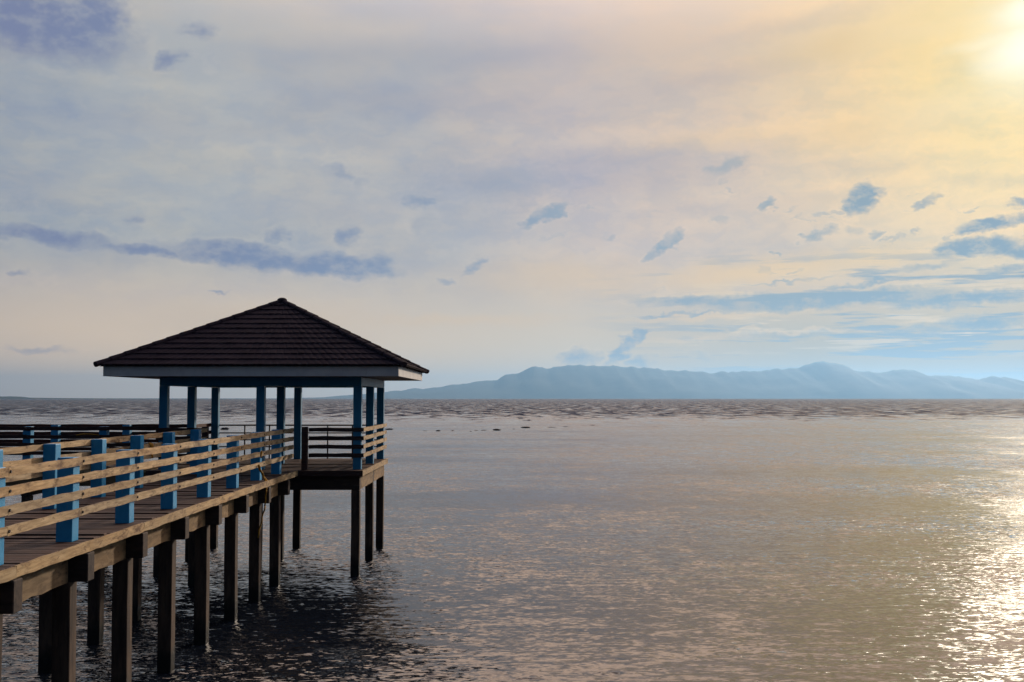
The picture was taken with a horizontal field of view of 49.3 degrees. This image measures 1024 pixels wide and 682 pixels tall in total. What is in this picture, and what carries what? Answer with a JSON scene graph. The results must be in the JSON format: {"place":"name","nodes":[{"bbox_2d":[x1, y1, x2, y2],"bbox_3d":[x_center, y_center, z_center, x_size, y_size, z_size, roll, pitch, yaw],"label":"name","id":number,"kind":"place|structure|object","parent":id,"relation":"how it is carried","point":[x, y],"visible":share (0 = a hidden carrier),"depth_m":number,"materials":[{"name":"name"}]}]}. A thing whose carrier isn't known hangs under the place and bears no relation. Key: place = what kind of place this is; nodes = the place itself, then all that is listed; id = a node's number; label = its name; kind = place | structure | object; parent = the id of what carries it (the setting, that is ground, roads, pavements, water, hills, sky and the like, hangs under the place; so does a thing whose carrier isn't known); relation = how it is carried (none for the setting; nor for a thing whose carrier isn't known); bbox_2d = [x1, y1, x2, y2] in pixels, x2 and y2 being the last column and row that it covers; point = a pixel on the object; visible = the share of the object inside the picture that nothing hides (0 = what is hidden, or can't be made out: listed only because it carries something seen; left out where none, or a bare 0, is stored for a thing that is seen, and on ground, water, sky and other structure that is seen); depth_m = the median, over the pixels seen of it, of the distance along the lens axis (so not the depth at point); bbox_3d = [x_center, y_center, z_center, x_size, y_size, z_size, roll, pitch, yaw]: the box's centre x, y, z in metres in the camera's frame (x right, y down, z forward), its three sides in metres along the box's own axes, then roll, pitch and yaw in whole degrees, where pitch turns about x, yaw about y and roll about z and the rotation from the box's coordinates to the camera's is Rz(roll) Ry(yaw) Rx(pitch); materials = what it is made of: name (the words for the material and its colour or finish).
{"place":"outdoors","nodes":[
{"label":"outdoors","id":0,"kind":"place"},
{"bbox_2d":[0,396,138,398],"bbox_3d":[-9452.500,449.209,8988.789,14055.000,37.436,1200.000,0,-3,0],"label":"island","id":1,"kind":"structure","parent":0,"point":[8,397],"depth_m":8687.15,"materials":[{"name":"grey"}]},
{"bbox_2d":[0,398,1023,681],"bbox_3d":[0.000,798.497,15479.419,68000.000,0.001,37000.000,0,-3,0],"label":"sea","id":2,"kind":"structure","parent":0,"point":[738,540],"depth_m":39.05,"materials":[{"name":"liquid"}]},
{"bbox_2d":[5,461,185,567],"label":"side jetty","id":3,"kind":"object","parent":2,"relation":"in","point":[27,496],"visible":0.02,"depth_m":35.64,"materials":[{"name":"brown wood"}]},
{"bbox_2d":[0,426,158,466],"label":"railing","id":4,"kind":"object","parent":3,"relation":"on","point":[28,436],"visible":0.54,"depth_m":35.70,"materials":[{"name":"blue paint"}]},
{"bbox_2d":[76,433,98,435],"bbox_3d":[-13.579,2.998,35.686,0.751,0.083,0.050,0,-3,1],"label":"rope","id":5,"kind":"object","parent":4,"relation":"attached to","point":[87,434],"visible":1,"depth_m":35.68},
{"bbox_2d":[0,424,186,450],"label":"railing","id":6,"kind":"object","parent":3,"relation":"on","point":[123,432],"visible":0.31,"depth_m":38.32,"materials":[{"name":"blue paint"}]},
{"bbox_2d":[0,471,297,681],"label":"pier walkway","id":7,"kind":"structure","parent":2,"relation":"in","point":[46,567],"depth_m":21.96,"materials":[{"name":"brown wood"}]},
{"bbox_2d":[0,428,206,508],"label":"railing","id":8,"kind":"object","parent":7,"relation":"on","point":[51,451],"visible":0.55,"depth_m":24.68,"materials":[{"name":"blue paint"}]},
{"bbox_2d":[0,428,293,564],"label":"railing","id":9,"kind":"object","parent":7,"relation":"on","point":[67,497],"visible":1,"depth_m":19.60,"materials":[{"name":"blue paint"}]},
{"bbox_2d":[257,450,267,537],"bbox_3d":[-6.627,4.058,29.427,0.253,2.318,0.623,0,-3,0],"label":"rope","id":10,"kind":"object","parent":9,"relation":"hanging from","point":[262,473],"visible":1,"depth_m":29.56,"materials":[{"name":"brown fabric"}]},
{"bbox_2d":[93,298,428,575],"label":"pavilion","id":11,"kind":"structure","parent":2,"relation":"in","point":[281,345],"depth_m":34.48,"materials":[{"name":"brown wood"}]},
{"bbox_2d":[156,427,208,457],"bbox_3d":[-10.154,3.295,34.249,1.652,1.320,0.249,0,-3,0],"label":"railing","id":12,"kind":"object","parent":11,"relation":"on","point":[205,434],"visible":0.3,"depth_m":34.35,"materials":[{"name":"brown wood"}]},
{"bbox_2d":[196,423,210,438],"bbox_3d":[-10.940,3.397,39.598,0.048,0.923,2.120,0,-3,0],"label":"railing","id":13,"kind":"object","parent":11,"relation":"attached to","point":[203,425],"visible":0.27,"depth_m":39.59,"materials":[{"name":"wood"}]},
{"bbox_2d":[219,424,376,458],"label":"railing","id":14,"kind":"object","parent":11,"relation":"on","point":[269,425],"visible":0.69,"depth_m":40.59,"materials":[{"name":"wood"}]},
{"bbox_2d":[301,427,363,469],"bbox_3d":[-5.511,3.295,34.249,1.882,1.320,0.249,0,-3,0],"label":"railing","id":15,"kind":"object","parent":11,"relation":"on","point":[305,454],"visible":1,"depth_m":34.33,"materials":[{"name":"brown wood"}]},
{"bbox_2d":[362,423,386,457],"bbox_3d":[-4.590,3.296,37.531,0.048,0.926,6.300,0,-3,0],"label":"railing","id":16,"kind":"object","parent":11,"relation":"attached to","point":[375,450],"visible":1,"depth_m":37.32,"materials":[{"name":"beige wood"}]},
{"bbox_2d":[0,0,1023,397],"label":"sky","id":17,"kind":"structure","parent":0,"point":[470,191],"materials":[{"name":"blue"}]},
{"bbox_2d":[314,361,1023,397],"bbox_3d":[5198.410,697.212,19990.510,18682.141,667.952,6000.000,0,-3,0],"label":"mountains","id":18,"kind":"structure","parent":0,"point":[822,379],"depth_m":18195.35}
]}

